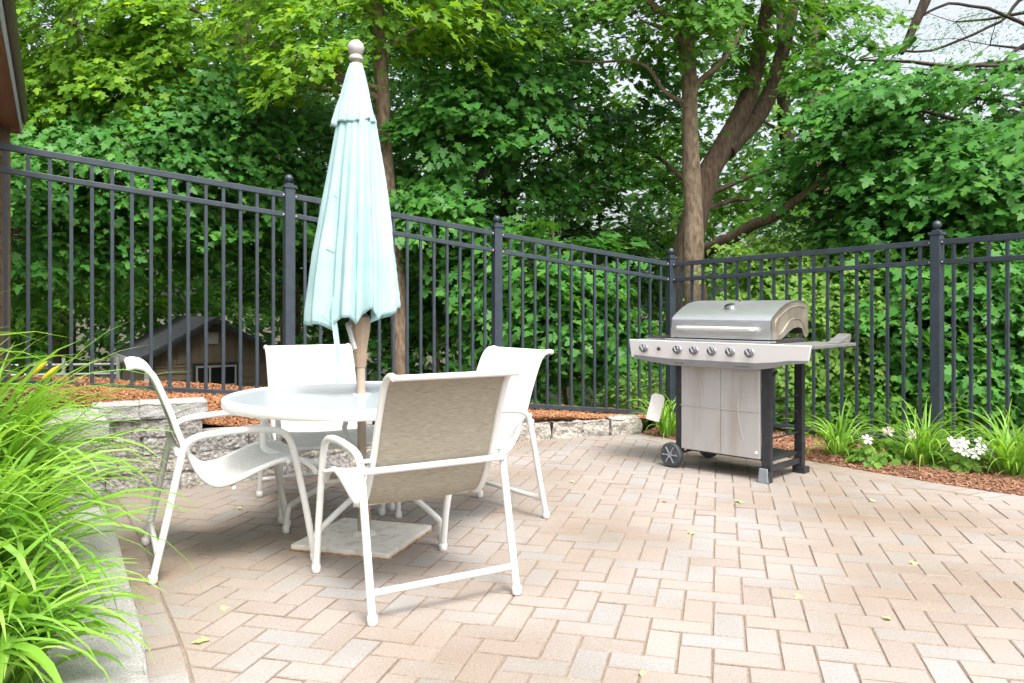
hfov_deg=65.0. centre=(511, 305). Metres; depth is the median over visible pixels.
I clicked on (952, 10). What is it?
sky
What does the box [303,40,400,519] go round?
closed umbrella
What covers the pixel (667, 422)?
daylily
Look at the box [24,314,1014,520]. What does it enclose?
ground
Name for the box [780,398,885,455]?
daylily
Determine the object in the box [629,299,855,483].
gas grill
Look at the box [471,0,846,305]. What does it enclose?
maple tree
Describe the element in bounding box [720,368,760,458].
door
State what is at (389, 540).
umbrella base
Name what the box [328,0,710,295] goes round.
maple tree
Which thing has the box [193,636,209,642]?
fallen leaf
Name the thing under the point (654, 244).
maple tree
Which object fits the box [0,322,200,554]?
daylily
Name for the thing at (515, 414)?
patio chair
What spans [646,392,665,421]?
paper tag
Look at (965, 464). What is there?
flowering plant
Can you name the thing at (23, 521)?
daylily
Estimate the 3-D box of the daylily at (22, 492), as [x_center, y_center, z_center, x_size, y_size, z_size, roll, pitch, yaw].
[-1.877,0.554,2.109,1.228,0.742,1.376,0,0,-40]
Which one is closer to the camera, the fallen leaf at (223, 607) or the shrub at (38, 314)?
the fallen leaf at (223, 607)
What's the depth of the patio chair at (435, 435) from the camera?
2.92 m
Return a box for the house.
[0,0,27,437]
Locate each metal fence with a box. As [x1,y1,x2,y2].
[0,142,677,424]
[673,221,1023,459]
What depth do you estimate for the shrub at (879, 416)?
6.42 m
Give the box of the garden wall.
[36,397,371,511]
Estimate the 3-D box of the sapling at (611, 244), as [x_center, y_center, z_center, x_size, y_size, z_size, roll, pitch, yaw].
[0.511,0.015,8.606,2.804,2.238,2.210,0,0,-12]
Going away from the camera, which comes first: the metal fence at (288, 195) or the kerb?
the kerb
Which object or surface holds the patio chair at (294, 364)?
on the patio
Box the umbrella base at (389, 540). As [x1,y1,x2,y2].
[289,463,432,559]
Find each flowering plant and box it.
[840,426,915,468]
[926,436,998,473]
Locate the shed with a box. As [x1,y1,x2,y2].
[114,315,269,386]
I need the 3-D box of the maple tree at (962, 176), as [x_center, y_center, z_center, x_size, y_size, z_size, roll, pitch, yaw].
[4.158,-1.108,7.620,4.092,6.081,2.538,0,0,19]
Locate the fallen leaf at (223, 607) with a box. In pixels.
[220,605,229,610]
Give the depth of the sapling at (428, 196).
8.25 m
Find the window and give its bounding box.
[192,362,237,385]
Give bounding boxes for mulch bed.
[0,378,648,456]
[642,429,1023,495]
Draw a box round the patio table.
[221,381,441,563]
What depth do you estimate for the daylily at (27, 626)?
2.04 m
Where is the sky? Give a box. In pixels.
[18,0,1023,313]
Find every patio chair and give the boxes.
[123,357,317,584]
[256,343,394,523]
[312,367,521,626]
[378,346,553,518]
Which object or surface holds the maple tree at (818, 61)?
on the ground
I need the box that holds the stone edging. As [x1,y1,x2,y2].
[516,415,641,441]
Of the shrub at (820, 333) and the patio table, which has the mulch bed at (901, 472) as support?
the shrub at (820, 333)
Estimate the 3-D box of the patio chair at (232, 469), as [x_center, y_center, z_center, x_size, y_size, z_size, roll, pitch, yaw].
[-1.276,0.653,3.502,0.745,0.858,0.607,0,0,-27]
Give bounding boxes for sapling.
[367,165,529,373]
[430,203,665,421]
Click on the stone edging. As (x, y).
(610, 425)
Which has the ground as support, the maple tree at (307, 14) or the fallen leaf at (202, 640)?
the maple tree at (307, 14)
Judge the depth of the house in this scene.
4.60 m
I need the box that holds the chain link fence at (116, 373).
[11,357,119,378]
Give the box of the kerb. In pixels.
[34,506,147,682]
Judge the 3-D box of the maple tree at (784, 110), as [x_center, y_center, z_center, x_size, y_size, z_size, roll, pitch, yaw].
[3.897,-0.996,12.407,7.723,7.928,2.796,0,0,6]
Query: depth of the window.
14.67 m
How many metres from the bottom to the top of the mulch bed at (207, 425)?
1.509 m
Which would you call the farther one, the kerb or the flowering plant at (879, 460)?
the flowering plant at (879, 460)
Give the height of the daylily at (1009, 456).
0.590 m
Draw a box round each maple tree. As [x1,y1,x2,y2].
[11,0,302,372]
[11,0,340,344]
[11,0,371,310]
[159,0,496,364]
[191,0,567,374]
[326,0,712,366]
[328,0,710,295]
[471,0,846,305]
[518,0,968,382]
[557,0,920,399]
[731,25,1023,275]
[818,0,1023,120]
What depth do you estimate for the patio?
3.14 m
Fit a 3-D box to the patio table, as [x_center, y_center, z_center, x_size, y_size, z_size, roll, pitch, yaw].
[-0.695,0.742,3.710,1.224,0.678,1.224,0,0,0]
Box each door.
[681,366,719,453]
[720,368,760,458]
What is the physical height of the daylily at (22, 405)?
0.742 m
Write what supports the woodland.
on the ground
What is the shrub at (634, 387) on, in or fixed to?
on the mulch bed at (207, 425)
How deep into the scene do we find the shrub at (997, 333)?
6.59 m
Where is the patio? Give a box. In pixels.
[104,433,1023,682]
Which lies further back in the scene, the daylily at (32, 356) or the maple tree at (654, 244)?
the maple tree at (654, 244)
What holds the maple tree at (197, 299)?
on the ground
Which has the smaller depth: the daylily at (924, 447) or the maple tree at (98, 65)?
the daylily at (924, 447)
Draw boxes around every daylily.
[0,290,90,477]
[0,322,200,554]
[0,362,112,490]
[0,378,201,611]
[0,390,87,544]
[0,515,169,682]
[618,392,675,438]
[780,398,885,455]
[849,392,978,472]
[943,400,1023,477]
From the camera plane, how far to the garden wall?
4.70 m
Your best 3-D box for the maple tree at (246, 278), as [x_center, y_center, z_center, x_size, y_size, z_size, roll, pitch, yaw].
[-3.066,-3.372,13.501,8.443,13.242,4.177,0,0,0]
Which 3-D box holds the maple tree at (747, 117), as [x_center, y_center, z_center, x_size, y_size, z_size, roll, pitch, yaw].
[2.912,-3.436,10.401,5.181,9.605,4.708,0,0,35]
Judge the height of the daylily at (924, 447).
0.569 m
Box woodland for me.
[11,0,1023,408]
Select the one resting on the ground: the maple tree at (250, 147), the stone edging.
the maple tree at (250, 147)
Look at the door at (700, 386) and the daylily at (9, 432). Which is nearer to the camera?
the daylily at (9, 432)
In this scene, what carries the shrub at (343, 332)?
on the ground
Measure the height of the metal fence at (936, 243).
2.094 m
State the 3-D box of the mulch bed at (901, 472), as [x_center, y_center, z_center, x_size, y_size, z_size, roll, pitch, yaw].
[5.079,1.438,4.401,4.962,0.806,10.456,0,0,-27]
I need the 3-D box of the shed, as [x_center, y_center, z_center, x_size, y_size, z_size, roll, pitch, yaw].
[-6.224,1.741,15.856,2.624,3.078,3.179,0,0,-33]
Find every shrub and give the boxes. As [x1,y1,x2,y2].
[11,235,203,375]
[230,209,452,380]
[592,362,667,428]
[634,373,1023,452]
[657,233,928,427]
[802,231,1023,445]
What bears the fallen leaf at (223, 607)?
on the patio

